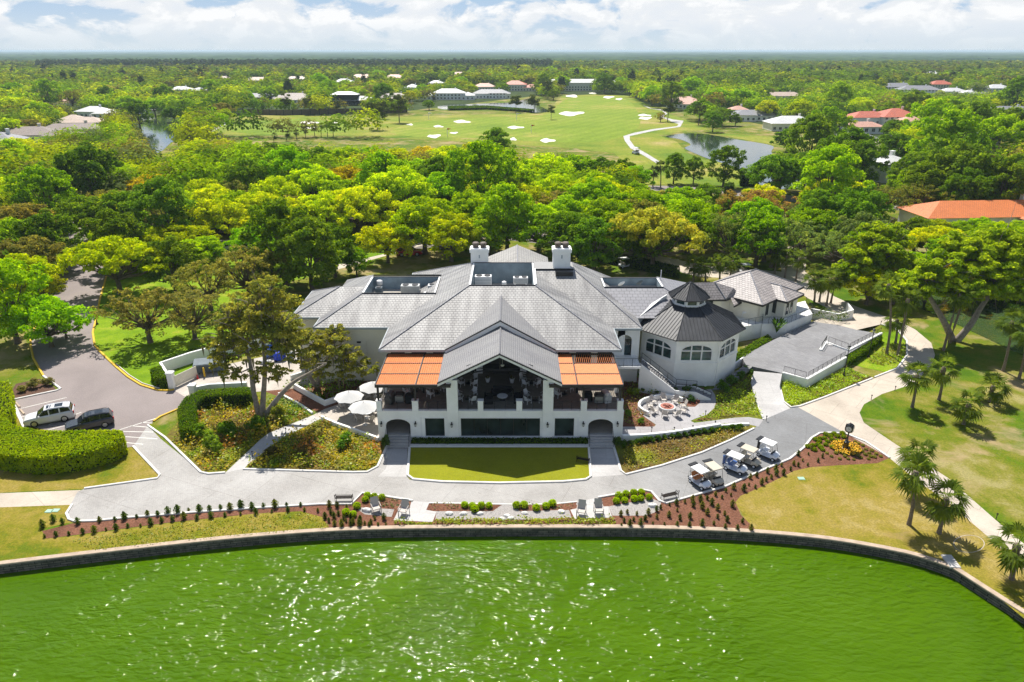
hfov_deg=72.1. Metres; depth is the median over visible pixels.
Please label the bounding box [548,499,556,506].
ball shrub
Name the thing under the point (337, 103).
pine tree
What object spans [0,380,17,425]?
clipped hedge
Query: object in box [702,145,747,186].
oak tree
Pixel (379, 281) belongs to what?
roof vent
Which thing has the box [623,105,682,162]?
golf path
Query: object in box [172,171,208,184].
oak tree
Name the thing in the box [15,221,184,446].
access road
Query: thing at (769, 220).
oak tree
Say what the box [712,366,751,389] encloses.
garden steps
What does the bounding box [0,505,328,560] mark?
lawn
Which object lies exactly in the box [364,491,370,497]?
ball shrub
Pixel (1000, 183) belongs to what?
oak tree
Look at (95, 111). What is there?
house
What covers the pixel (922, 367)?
palm tree
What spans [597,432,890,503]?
kerb
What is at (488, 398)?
sofa
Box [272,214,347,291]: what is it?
oak tree
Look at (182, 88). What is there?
house
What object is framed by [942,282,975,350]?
palm tree
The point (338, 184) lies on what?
oak tree
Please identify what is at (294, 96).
house
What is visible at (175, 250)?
oak tree
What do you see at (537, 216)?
oak tree
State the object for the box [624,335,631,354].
arched door
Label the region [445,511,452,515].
boulder
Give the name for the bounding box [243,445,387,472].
kerb
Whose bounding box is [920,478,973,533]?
palm tree
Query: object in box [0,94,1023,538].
ground
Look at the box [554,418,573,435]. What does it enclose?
window
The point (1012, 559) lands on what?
palm tree
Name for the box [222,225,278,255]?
oak tree
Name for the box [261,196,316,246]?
oak tree
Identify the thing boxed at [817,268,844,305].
palm tree
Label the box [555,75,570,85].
oak tree
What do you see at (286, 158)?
oak tree
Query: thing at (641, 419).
garden shrub
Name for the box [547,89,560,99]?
oak tree
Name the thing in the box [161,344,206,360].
clipped hedge
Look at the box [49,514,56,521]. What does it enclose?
conifer seedling
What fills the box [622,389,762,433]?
fire patio
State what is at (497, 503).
kerb
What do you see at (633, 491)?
ball shrub
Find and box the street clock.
[843,422,854,448]
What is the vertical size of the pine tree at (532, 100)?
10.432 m
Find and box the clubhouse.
[294,241,812,447]
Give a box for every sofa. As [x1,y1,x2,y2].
[484,392,492,403]
[491,386,512,395]
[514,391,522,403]
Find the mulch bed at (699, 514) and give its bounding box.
[42,434,887,538]
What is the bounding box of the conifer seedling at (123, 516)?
[121,511,127,519]
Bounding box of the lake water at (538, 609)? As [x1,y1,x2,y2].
[0,536,1023,681]
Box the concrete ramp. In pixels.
[941,554,960,568]
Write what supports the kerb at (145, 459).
on the lawn at (132, 464)
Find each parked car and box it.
[23,400,75,426]
[65,407,114,430]
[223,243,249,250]
[396,246,422,256]
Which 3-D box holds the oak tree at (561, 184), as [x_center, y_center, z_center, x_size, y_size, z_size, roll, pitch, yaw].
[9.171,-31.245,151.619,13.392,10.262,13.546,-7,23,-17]
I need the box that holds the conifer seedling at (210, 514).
[208,511,213,517]
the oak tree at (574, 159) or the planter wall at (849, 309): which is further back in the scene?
the oak tree at (574, 159)
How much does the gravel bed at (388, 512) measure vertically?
0.001 m
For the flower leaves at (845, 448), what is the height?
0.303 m
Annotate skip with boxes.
[192,357,225,374]
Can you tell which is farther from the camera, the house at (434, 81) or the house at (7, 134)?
the house at (434, 81)
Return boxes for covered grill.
[384,390,394,404]
[601,389,611,403]
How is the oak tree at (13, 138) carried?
on the woodland floor
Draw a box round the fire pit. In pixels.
[658,402,675,412]
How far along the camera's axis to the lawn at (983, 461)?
69.03 m
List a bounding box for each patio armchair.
[370,496,381,514]
[397,498,409,517]
[576,499,586,517]
[593,498,603,515]
[649,394,657,403]
[650,406,658,411]
[660,392,666,402]
[661,410,667,417]
[671,394,678,402]
[672,410,680,416]
[679,399,687,407]
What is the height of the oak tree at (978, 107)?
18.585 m
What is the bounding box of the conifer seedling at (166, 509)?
[164,506,170,513]
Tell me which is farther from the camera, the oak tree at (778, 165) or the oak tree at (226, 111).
the oak tree at (226, 111)
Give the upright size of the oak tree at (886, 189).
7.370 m
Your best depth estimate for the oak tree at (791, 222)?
115.25 m
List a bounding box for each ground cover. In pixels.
[264,395,308,425]
[282,373,363,399]
[369,494,411,506]
[394,512,615,524]
[431,501,492,509]
[623,381,686,424]
[623,426,745,469]
[694,372,762,420]
[813,306,849,321]
[867,343,903,365]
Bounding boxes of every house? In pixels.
[0,128,28,140]
[1,123,84,142]
[46,120,99,134]
[52,98,75,106]
[53,115,103,123]
[74,104,114,118]
[172,85,192,90]
[248,76,263,82]
[249,93,279,101]
[273,92,305,103]
[289,75,304,80]
[328,91,371,104]
[353,74,367,79]
[380,92,412,102]
[388,74,401,78]
[405,83,416,88]
[423,87,474,99]
[428,79,444,86]
[472,88,510,98]
[474,82,495,90]
[503,79,534,90]
[535,79,616,90]
[666,95,698,108]
[726,110,783,121]
[728,104,748,110]
[762,114,803,130]
[766,91,797,100]
[840,119,882,133]
[847,109,881,123]
[866,150,904,182]
[878,106,911,124]
[886,82,908,89]
[894,116,942,126]
[895,84,940,94]
[897,194,1023,223]
[931,79,952,88]
[941,87,965,94]
[958,89,978,94]
[980,83,1006,93]
[996,104,1023,109]
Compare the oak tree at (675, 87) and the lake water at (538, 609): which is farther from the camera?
the oak tree at (675, 87)
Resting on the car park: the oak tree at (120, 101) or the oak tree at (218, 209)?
the oak tree at (218, 209)
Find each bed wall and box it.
[290,370,324,379]
[293,384,336,405]
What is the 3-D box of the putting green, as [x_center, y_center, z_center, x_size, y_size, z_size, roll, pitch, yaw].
[-1.185,10.958,62.517,16.584,0.001,5.687,0,22,0]
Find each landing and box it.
[378,449,406,476]
[591,449,623,476]
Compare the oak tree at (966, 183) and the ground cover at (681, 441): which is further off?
the oak tree at (966, 183)
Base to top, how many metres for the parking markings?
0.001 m
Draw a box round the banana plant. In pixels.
[772,317,786,332]
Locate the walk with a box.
[338,207,782,277]
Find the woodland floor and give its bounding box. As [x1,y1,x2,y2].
[41,81,986,205]
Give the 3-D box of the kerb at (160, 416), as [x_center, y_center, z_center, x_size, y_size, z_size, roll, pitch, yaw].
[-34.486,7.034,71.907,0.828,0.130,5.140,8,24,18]
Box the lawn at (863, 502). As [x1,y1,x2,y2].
[736,458,1023,617]
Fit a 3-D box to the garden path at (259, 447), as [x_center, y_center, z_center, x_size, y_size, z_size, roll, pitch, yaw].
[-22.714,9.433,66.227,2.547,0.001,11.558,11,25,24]
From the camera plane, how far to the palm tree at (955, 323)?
87.19 m
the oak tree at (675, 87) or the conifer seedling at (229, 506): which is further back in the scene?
the oak tree at (675, 87)
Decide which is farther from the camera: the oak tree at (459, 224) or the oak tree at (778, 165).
the oak tree at (778, 165)
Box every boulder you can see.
[362,507,371,512]
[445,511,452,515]
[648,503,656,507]
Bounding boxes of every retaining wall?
[781,351,846,387]
[819,336,827,350]
[827,327,882,350]
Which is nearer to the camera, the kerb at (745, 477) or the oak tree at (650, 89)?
the kerb at (745, 477)
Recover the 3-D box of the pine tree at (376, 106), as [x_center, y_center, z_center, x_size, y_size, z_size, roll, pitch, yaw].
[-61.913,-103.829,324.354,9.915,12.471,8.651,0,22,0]
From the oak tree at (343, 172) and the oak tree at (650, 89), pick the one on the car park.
the oak tree at (343, 172)
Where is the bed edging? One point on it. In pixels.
(303, 407)
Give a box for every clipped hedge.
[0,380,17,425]
[0,416,127,474]
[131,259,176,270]
[150,365,167,387]
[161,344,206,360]
[176,387,252,440]
[229,246,322,258]
[411,436,588,443]
[447,105,534,112]
[575,247,679,278]
[723,182,734,193]
[736,334,771,358]
[739,171,758,186]
[846,335,883,366]
[987,298,1023,312]
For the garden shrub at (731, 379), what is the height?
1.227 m
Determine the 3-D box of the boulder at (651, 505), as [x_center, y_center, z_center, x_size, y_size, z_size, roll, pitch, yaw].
[11.362,13.189,56.791,0.853,0.285,0.537,3,23,7]
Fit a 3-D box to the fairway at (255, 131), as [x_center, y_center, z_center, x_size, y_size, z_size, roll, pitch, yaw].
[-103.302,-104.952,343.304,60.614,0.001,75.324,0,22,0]
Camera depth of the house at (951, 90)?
572.91 m
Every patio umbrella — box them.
[334,390,363,414]
[348,400,376,425]
[359,381,382,400]
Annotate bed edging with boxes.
[278,392,312,413]
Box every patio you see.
[314,387,378,436]
[394,501,435,521]
[571,499,611,518]
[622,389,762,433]
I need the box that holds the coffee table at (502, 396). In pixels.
[497,393,507,400]
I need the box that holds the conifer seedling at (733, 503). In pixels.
[729,499,735,506]
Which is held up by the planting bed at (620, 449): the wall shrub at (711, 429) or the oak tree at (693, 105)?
the wall shrub at (711, 429)
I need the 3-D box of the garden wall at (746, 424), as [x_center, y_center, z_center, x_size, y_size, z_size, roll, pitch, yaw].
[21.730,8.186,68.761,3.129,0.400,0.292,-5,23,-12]
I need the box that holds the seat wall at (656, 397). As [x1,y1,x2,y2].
[638,394,682,415]
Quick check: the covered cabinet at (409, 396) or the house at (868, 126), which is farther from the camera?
the house at (868, 126)
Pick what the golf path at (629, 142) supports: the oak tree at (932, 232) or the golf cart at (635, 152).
the golf cart at (635, 152)
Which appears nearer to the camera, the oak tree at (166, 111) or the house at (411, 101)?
the oak tree at (166, 111)
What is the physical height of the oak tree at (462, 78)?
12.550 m
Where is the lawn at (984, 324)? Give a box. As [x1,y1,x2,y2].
[873,218,1023,354]
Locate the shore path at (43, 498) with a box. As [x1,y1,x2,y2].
[0,490,79,506]
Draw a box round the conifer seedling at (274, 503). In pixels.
[271,499,278,507]
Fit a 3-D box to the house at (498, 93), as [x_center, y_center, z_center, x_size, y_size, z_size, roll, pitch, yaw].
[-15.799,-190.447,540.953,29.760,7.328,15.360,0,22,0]
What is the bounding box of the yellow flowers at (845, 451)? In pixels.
[830,440,861,454]
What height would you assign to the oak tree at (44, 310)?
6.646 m
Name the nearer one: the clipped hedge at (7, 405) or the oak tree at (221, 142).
the clipped hedge at (7, 405)
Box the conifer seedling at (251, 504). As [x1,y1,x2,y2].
[248,502,254,508]
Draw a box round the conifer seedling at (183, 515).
[180,511,187,519]
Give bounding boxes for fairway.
[215,94,739,184]
[231,119,355,133]
[391,96,639,141]
[708,132,815,149]
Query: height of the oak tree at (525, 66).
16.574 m
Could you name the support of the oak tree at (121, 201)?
on the ground at (18, 364)
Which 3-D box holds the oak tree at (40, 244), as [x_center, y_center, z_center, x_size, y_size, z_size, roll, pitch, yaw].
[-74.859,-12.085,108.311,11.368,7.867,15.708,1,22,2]
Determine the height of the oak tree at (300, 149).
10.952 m
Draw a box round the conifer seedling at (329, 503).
[326,499,331,507]
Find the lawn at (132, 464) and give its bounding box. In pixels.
[0,415,157,492]
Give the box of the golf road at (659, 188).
[650,186,898,209]
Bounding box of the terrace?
[742,322,876,377]
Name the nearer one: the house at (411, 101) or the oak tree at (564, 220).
the oak tree at (564, 220)
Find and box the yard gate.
[174,366,196,386]
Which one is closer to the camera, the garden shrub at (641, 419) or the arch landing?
the arch landing
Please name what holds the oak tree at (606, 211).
on the car park
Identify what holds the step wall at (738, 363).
on the ground at (18, 364)
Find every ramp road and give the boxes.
[751,371,789,418]
[812,318,879,329]
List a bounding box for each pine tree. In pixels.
[279,93,291,109]
[302,96,314,114]
[333,101,340,111]
[366,102,386,129]
[377,101,388,118]
[387,94,408,122]
[508,95,522,104]
[526,94,540,111]
[541,81,552,90]
[547,105,555,113]
[661,100,677,120]
[693,105,706,124]
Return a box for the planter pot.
[509,375,514,382]
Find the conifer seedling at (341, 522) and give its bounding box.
[339,519,344,526]
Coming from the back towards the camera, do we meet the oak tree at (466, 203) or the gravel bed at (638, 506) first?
the oak tree at (466, 203)
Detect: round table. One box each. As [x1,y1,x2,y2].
[432,388,440,394]
[462,390,472,400]
[463,375,473,383]
[526,375,536,383]
[529,391,540,401]
[559,388,569,394]
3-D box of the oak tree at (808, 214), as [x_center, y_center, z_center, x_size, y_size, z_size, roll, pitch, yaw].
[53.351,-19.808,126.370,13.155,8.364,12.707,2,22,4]
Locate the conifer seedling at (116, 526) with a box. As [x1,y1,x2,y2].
[112,523,119,530]
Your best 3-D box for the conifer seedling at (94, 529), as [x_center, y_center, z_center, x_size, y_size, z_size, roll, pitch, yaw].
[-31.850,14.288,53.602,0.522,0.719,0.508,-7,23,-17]
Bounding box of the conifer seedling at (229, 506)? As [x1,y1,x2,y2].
[226,502,233,509]
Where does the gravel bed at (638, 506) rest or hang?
on the mulch bed at (699, 514)
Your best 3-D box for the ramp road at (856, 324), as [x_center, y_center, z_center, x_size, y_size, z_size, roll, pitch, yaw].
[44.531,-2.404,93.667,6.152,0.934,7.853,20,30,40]
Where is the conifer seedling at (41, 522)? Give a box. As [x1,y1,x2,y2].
[38,519,45,527]
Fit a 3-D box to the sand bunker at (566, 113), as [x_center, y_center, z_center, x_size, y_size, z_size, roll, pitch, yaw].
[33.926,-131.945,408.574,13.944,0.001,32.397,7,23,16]
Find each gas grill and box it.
[395,391,404,402]
[594,392,603,402]
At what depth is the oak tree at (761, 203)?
127.00 m
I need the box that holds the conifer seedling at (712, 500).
[709,497,714,505]
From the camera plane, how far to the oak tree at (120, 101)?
403.43 m
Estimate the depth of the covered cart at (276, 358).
83.00 m
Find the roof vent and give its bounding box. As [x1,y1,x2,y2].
[376,279,382,284]
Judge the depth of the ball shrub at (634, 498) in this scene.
57.20 m
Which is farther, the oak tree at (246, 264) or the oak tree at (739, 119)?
the oak tree at (739, 119)
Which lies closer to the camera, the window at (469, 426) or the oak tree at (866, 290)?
the window at (469, 426)
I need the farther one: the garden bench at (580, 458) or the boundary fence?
the boundary fence
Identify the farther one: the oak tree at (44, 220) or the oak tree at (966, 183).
the oak tree at (966, 183)
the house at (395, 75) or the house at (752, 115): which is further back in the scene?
the house at (395, 75)
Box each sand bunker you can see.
[427,134,440,137]
[454,120,469,122]
[507,126,523,128]
[540,138,555,142]
[559,111,583,115]
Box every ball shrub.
[342,508,349,515]
[349,510,356,517]
[353,502,360,509]
[361,496,368,502]
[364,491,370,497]
[378,494,385,499]
[461,501,467,507]
[470,504,478,512]
[477,501,484,508]
[485,502,492,508]
[512,501,520,508]
[520,500,527,508]
[532,503,540,511]
[542,502,549,509]
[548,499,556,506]
[613,497,620,503]
[615,491,623,498]
[621,496,628,503]
[622,490,629,496]
[630,489,637,495]
[630,495,638,501]
[637,495,644,501]
[638,488,644,494]
[645,493,652,499]
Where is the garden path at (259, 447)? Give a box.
[225,415,318,472]
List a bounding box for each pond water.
[140,115,188,153]
[438,99,547,112]
[666,133,805,188]
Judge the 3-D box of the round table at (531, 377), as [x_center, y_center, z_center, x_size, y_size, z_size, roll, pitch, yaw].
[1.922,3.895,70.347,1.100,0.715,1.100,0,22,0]
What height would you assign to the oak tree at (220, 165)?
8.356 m
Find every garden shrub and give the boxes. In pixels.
[16,385,27,391]
[25,377,41,387]
[41,377,54,384]
[190,421,208,437]
[201,429,223,452]
[216,420,237,439]
[243,414,265,429]
[263,446,280,455]
[270,406,284,420]
[294,448,308,455]
[336,430,351,448]
[381,434,389,445]
[612,436,621,444]
[625,410,631,415]
[626,387,640,394]
[637,417,644,422]
[682,385,691,390]
[686,394,695,401]
[717,379,730,391]
[725,374,738,384]
[736,370,745,378]
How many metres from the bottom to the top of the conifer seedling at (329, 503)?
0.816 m
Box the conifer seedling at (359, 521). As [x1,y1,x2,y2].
[356,519,362,526]
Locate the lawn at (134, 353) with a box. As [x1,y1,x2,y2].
[94,232,409,388]
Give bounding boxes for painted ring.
[953,535,984,552]
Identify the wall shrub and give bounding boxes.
[621,439,626,446]
[634,438,641,443]
[640,436,648,442]
[648,436,655,441]
[709,427,716,431]
[729,424,737,429]
[735,423,743,428]
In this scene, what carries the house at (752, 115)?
on the woodland floor
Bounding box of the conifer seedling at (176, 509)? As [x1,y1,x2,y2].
[173,504,180,513]
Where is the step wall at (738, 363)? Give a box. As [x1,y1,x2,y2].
[704,357,743,386]
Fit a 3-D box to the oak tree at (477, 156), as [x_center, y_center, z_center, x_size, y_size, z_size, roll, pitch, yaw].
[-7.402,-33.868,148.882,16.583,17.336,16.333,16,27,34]
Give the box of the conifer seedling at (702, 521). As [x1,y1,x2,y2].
[699,518,704,525]
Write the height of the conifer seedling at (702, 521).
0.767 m
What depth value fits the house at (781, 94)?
513.52 m
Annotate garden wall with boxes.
[622,423,721,440]
[721,423,749,427]
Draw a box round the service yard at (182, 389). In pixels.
[174,350,334,396]
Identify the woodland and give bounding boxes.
[0,51,1023,62]
[0,58,1023,256]
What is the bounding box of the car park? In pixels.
[187,178,633,249]
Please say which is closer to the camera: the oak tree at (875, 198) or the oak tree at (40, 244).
the oak tree at (40, 244)
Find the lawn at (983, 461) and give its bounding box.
[860,320,1023,542]
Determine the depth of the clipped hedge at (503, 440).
65.66 m
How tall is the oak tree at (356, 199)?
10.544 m
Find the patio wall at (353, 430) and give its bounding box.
[320,415,379,441]
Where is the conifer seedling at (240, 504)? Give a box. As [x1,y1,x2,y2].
[236,499,244,507]
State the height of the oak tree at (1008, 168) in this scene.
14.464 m
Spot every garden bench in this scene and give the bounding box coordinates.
[334,493,353,499]
[576,455,589,463]
[661,490,679,497]
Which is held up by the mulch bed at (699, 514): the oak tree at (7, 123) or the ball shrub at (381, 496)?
the ball shrub at (381, 496)
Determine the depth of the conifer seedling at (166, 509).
55.63 m
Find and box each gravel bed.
[359,507,393,516]
[435,505,570,518]
[609,499,660,515]
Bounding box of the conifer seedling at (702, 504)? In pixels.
[699,501,704,508]
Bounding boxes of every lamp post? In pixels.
[843,345,850,375]
[867,328,875,357]
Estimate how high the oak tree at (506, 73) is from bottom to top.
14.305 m
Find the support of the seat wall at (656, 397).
on the fire patio at (669, 422)
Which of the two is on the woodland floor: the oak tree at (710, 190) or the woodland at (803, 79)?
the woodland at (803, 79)
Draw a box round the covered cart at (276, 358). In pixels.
[273,352,285,361]
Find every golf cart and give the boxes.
[617,257,629,268]
[632,147,639,154]
[688,461,711,490]
[702,458,723,486]
[722,448,747,475]
[737,442,760,468]
[738,263,751,271]
[756,435,779,461]
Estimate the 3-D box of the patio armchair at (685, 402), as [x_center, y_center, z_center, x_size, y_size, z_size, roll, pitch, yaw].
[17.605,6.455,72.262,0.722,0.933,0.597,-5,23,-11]
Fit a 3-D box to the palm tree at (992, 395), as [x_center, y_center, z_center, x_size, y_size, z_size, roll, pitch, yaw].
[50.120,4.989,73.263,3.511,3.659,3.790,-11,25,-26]
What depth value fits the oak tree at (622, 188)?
144.46 m
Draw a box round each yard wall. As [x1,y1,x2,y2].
[159,338,268,388]
[187,381,247,394]
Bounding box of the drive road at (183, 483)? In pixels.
[68,407,839,519]
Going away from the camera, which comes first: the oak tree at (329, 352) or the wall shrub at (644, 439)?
the wall shrub at (644, 439)
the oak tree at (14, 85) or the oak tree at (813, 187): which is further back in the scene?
the oak tree at (14, 85)
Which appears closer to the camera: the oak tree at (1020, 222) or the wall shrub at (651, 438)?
the wall shrub at (651, 438)
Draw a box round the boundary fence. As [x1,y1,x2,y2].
[242,107,406,114]
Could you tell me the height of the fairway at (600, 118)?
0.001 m
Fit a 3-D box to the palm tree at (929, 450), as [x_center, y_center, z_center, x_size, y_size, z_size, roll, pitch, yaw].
[33.016,10.255,57.539,3.668,5.139,3.731,16,28,34]
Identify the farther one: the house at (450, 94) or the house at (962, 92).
the house at (962, 92)
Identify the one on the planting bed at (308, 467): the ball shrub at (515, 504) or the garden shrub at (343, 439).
the garden shrub at (343, 439)
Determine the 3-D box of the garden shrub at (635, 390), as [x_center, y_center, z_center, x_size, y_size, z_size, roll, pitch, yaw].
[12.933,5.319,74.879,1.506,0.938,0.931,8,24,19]
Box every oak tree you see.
[0,82,22,90]
[0,96,28,105]
[0,117,26,130]
[0,138,35,157]
[0,177,50,198]
[0,184,44,210]
[0,202,56,223]
[0,216,62,252]
[0,235,65,272]
[0,253,56,290]
[0,257,58,343]
[0,294,98,347]
[3,164,84,213]
[8,137,37,146]
[12,207,83,263]
[14,273,67,297]
[15,119,45,126]
[16,161,75,205]
[22,100,60,117]
[31,78,62,104]
[37,313,82,338]
[42,244,76,273]
[44,235,170,294]
[51,195,117,241]
[52,139,130,199]
[55,90,81,107]
[77,207,144,267]
[84,228,131,240]
[85,189,120,196]
[85,286,190,342]
[92,240,153,274]
[95,85,114,96]
[95,190,163,223]
[109,163,150,189]
[114,95,142,107]
[119,99,154,128]
[120,225,176,241]
[125,173,168,190]
[127,175,206,238]
[133,208,171,225]
[136,234,209,291]
[143,98,163,115]
[144,223,221,246]
[152,83,175,97]
[154,289,228,339]
[160,106,186,121]
[164,258,241,310]
[166,238,216,258]
[170,202,224,236]
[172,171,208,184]
[173,190,206,206]
[174,98,195,107]
[174,197,250,237]
[176,140,213,155]
[183,178,219,193]
[189,184,228,200]
[191,235,225,264]
[196,269,326,418]
[199,79,220,93]
[204,162,226,177]
[208,244,288,292]
[209,180,248,191]
[210,138,235,150]
[212,102,235,111]
[212,190,254,202]
[217,108,235,117]
[219,156,270,192]
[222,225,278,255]
[223,191,281,221]
[227,208,263,233]
[230,140,260,155]
[237,250,300,290]
[238,196,321,286]
[242,90,254,100]
[245,175,307,196]
[252,141,277,161]
[257,144,311,194]
[258,86,278,99]
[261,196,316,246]
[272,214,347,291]
[279,163,340,195]
[282,142,305,160]
[283,194,304,203]
[294,323,379,390]
[297,190,349,227]
[307,146,338,162]
[309,72,328,86]
[312,222,356,277]
[318,79,337,89]
[321,165,386,181]
[325,179,361,190]
[326,145,367,160]
[327,185,402,236]
[327,189,357,228]
[343,246,371,276]
[348,181,393,223]
[353,149,412,217]
[353,222,417,262]
[361,145,384,154]
[361,165,439,216]
[370,70,386,74]
[373,83,394,101]
[383,147,412,161]
[387,195,465,254]
[402,90,417,103]
[403,158,426,177]
[404,171,473,199]
[411,146,434,157]
[413,84,428,91]
[414,154,467,201]
[421,211,481,261]
[422,100,434,109]
[425,145,466,158]
[427,151,468,182]
[438,189,500,240]
[441,139,518,205]
[451,77,466,82]
[460,164,509,186]
[462,212,516,256]
[463,84,477,92]
[471,181,535,249]
[479,127,516,148]
[480,161,544,185]
[497,71,512,76]
[500,183,551,209]
[507,203,568,252]
[519,152,575,186]
[521,64,529,68]
[530,173,579,204]
[532,190,571,205]
[533,73,553,95]
[534,209,610,261]
[543,194,602,221]
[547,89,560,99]
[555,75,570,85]
[557,176,630,207]
[558,154,598,175]
[568,176,633,197]
[568,216,623,270]
[572,169,620,190]
[578,196,634,248]
[581,74,594,78]
[585,155,615,173]
[594,68,610,72]
[594,73,613,93]
[600,188,668,209]
[605,205,710,272]
[611,198,661,209]
[613,217,677,247]
[614,76,627,82]
[614,158,635,170]
[614,218,675,259]
[620,165,655,185]
[625,181,652,195]
[638,85,661,105]
[652,192,687,208]
[654,112,665,121]
[658,186,712,205]
[659,81,686,104]
[664,152,688,183]
[665,197,729,253]
[678,76,706,92]
[683,155,705,183]
[684,99,713,120]
[694,182,723,204]
[699,211,768,263]
[700,213,736,246]
[701,87,729,101]
[702,111,722,131]
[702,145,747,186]
[711,197,745,213]
[713,107,739,125]
[715,189,763,214]
[719,209,797,266]
[720,196,783,230]
[726,88,759,104]
[729,116,742,125]
[730,189,798,217]
[738,223,808,261]
[740,154,808,187]
[742,183,786,207]
[744,217,818,267]
[754,100,780,113]
[758,151,804,189]
[769,128,801,151]
[778,203,800,218]
[782,98,818,116]
[783,112,837,154]
[785,187,841,244]
[785,218,831,258]
[787,206,846,252]
[788,143,874,206]
[796,151,829,187]
[796,179,845,200]
[806,230,855,262]
[811,106,848,138]
[815,132,870,179]
[815,187,882,234]
[821,80,854,105]
[831,114,857,133]
[831,211,890,253]
[831,211,916,296]
[832,125,878,168]
[843,265,889,304]
[844,97,877,111]
[845,181,864,192]
[851,184,895,220]
[853,139,890,182]
[854,223,909,242]
[865,266,912,304]
[871,185,912,210]
[873,131,922,158]
[880,119,906,134]
[881,170,918,193]
[884,201,1023,342]
[886,151,940,179]
[893,161,952,204]
[893,181,955,205]
[894,88,931,111]
[899,98,955,135]
[900,216,938,251]
[903,108,995,158]
[906,225,966,258]
[908,251,932,267]
[916,138,997,199]
[924,234,950,268]
[926,140,978,152]
[929,219,952,227]
[935,95,963,108]
[935,166,1002,200]
[949,220,973,231]
[956,100,1005,139]
[963,217,994,230]
[963,221,1023,237]
[973,152,1023,199]
[974,165,1013,194]
[977,113,1023,156]
[992,106,1023,144]
[995,76,1023,105]
[997,182,1021,199]
[1010,219,1023,226]
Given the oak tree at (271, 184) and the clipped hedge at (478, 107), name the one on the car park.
the oak tree at (271, 184)
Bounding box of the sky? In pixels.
[0,0,1023,50]
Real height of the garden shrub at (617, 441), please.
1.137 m
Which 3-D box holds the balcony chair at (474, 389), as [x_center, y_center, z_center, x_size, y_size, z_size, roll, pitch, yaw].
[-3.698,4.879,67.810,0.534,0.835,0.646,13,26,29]
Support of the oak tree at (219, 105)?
on the woodland floor
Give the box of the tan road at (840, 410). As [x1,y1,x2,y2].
[780,247,1023,568]
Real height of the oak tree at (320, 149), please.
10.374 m
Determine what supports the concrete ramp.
on the lawn at (863, 502)
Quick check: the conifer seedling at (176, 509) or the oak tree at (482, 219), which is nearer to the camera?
the conifer seedling at (176, 509)
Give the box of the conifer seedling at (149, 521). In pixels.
[147,517,153,524]
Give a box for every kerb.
[14,375,61,399]
[15,404,25,427]
[29,326,43,374]
[65,492,412,522]
[84,445,160,488]
[92,276,157,390]
[116,364,159,388]
[147,424,224,474]
[153,409,176,421]
[157,389,173,390]
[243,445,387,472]
[406,447,591,483]
[410,444,588,446]
[429,501,576,504]
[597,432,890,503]
[613,427,754,474]
[780,377,872,407]
[874,324,907,377]
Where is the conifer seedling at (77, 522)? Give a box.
[73,517,80,524]
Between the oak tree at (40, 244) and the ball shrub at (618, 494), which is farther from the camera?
the oak tree at (40, 244)
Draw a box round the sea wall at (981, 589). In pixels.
[0,524,1023,623]
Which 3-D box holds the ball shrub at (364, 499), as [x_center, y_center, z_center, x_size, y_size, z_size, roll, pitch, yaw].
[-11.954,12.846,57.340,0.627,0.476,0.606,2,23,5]
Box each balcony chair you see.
[469,396,476,402]
[470,379,477,386]
[472,386,476,393]
[519,372,525,380]
[523,388,531,397]
[523,396,531,402]
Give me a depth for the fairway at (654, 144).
304.25 m
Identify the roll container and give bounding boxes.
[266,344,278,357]
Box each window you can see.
[425,418,444,435]
[461,418,539,435]
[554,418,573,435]
[645,338,671,359]
[680,345,712,360]
[719,338,735,358]
[772,301,776,312]
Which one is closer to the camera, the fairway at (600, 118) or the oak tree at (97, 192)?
the oak tree at (97, 192)
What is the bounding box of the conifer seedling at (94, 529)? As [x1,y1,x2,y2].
[90,525,97,532]
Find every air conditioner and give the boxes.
[375,286,382,292]
[400,283,419,292]
[475,274,491,284]
[513,276,527,284]
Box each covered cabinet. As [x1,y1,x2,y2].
[405,392,413,403]
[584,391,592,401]
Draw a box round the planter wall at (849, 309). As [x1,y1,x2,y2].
[811,303,853,319]
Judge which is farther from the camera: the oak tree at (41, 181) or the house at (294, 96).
the house at (294, 96)
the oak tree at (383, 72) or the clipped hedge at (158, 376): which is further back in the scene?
the oak tree at (383, 72)
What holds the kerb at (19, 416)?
on the ground at (18, 364)
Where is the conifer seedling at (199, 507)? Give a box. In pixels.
[195,504,202,512]
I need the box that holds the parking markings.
[22,397,157,443]
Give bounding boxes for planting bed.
[13,379,55,397]
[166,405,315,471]
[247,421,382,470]
[266,381,370,411]
[615,425,751,472]
[622,378,703,426]
[696,373,761,420]
[781,370,870,405]
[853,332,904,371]
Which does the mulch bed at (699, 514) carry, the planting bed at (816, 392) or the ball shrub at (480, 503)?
the ball shrub at (480, 503)
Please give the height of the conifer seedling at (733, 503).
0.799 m
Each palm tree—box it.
[650,165,659,186]
[652,160,666,186]
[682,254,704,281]
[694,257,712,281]
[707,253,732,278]
[722,251,741,275]
[769,244,788,273]
[776,247,796,277]
[787,248,810,281]
[802,268,823,301]
[808,270,832,301]
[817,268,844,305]
[828,267,851,303]
[872,270,904,353]
[881,307,911,342]
[886,449,941,525]
[893,287,923,354]
[894,437,938,491]
[896,360,935,407]
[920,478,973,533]
[926,352,961,400]
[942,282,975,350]
[947,389,985,424]
[948,292,979,342]
[971,371,1015,406]
[983,520,1023,580]
[993,307,1023,371]
[1008,321,1023,378]
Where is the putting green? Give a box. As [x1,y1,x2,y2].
[409,448,588,481]
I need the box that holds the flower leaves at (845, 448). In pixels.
[830,440,861,455]

